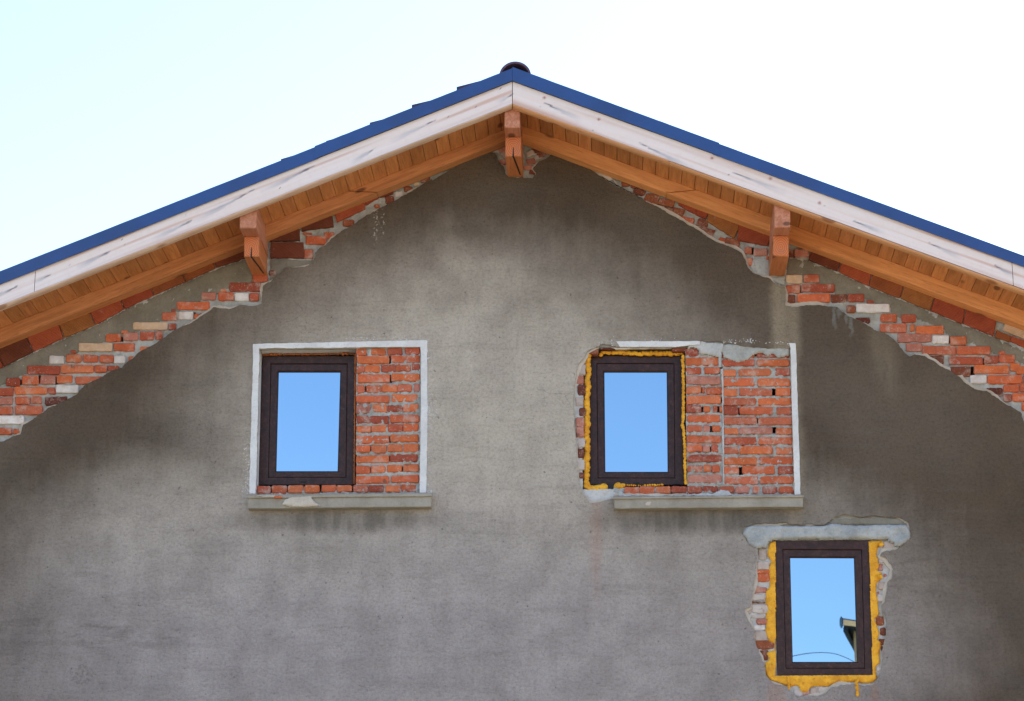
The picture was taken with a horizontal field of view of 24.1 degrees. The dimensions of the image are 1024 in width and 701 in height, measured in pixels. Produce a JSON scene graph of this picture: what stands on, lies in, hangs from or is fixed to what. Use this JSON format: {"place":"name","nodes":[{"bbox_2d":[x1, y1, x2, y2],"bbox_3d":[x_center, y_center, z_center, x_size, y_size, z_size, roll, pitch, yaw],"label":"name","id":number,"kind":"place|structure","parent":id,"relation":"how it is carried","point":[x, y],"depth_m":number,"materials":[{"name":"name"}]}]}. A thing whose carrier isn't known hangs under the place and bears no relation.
{"place":"outdoors","nodes":[
{"label":"outdoors","id":0,"kind":"place"},
{"bbox_2d":[0,61,1023,700],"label":"gable house","id":1,"kind":"structure","parent":0,"point":[514,381],"depth_m":18.10,"materials":[{"name":"grey concrete"}]},
{"bbox_2d":[259,352,355,486],"bbox_3d":[-1.557,0.524,18.369,0.750,1.071,0.158,-1,-17,2],"label":"window","id":2,"kind":"structure","parent":1,"relation":"in","point":[307,424],"depth_m":18.39,"materials":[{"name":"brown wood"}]},
{"bbox_2d":[574,348,687,499],"bbox_3d":[0.895,0.571,18.220,0.886,1.263,0.156,-1,-17,2],"label":"window","id":3,"kind":"structure","parent":1,"relation":"in","point":[638,402],"depth_m":18.24,"materials":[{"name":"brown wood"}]},
{"bbox_2d":[747,515,906,696],"bbox_3d":[2.342,1.880,17.698,1.301,1.420,0.105,-1,-17,2],"label":"window","id":4,"kind":"structure","parent":1,"relation":"in","point":[818,621],"depth_m":17.68,"materials":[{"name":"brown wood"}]},
{"bbox_2d":[0,0,1023,270],"label":"sky","id":5,"kind":"structure","parent":0,"point":[113,112],"materials":[{"name":"white"}]}
]}

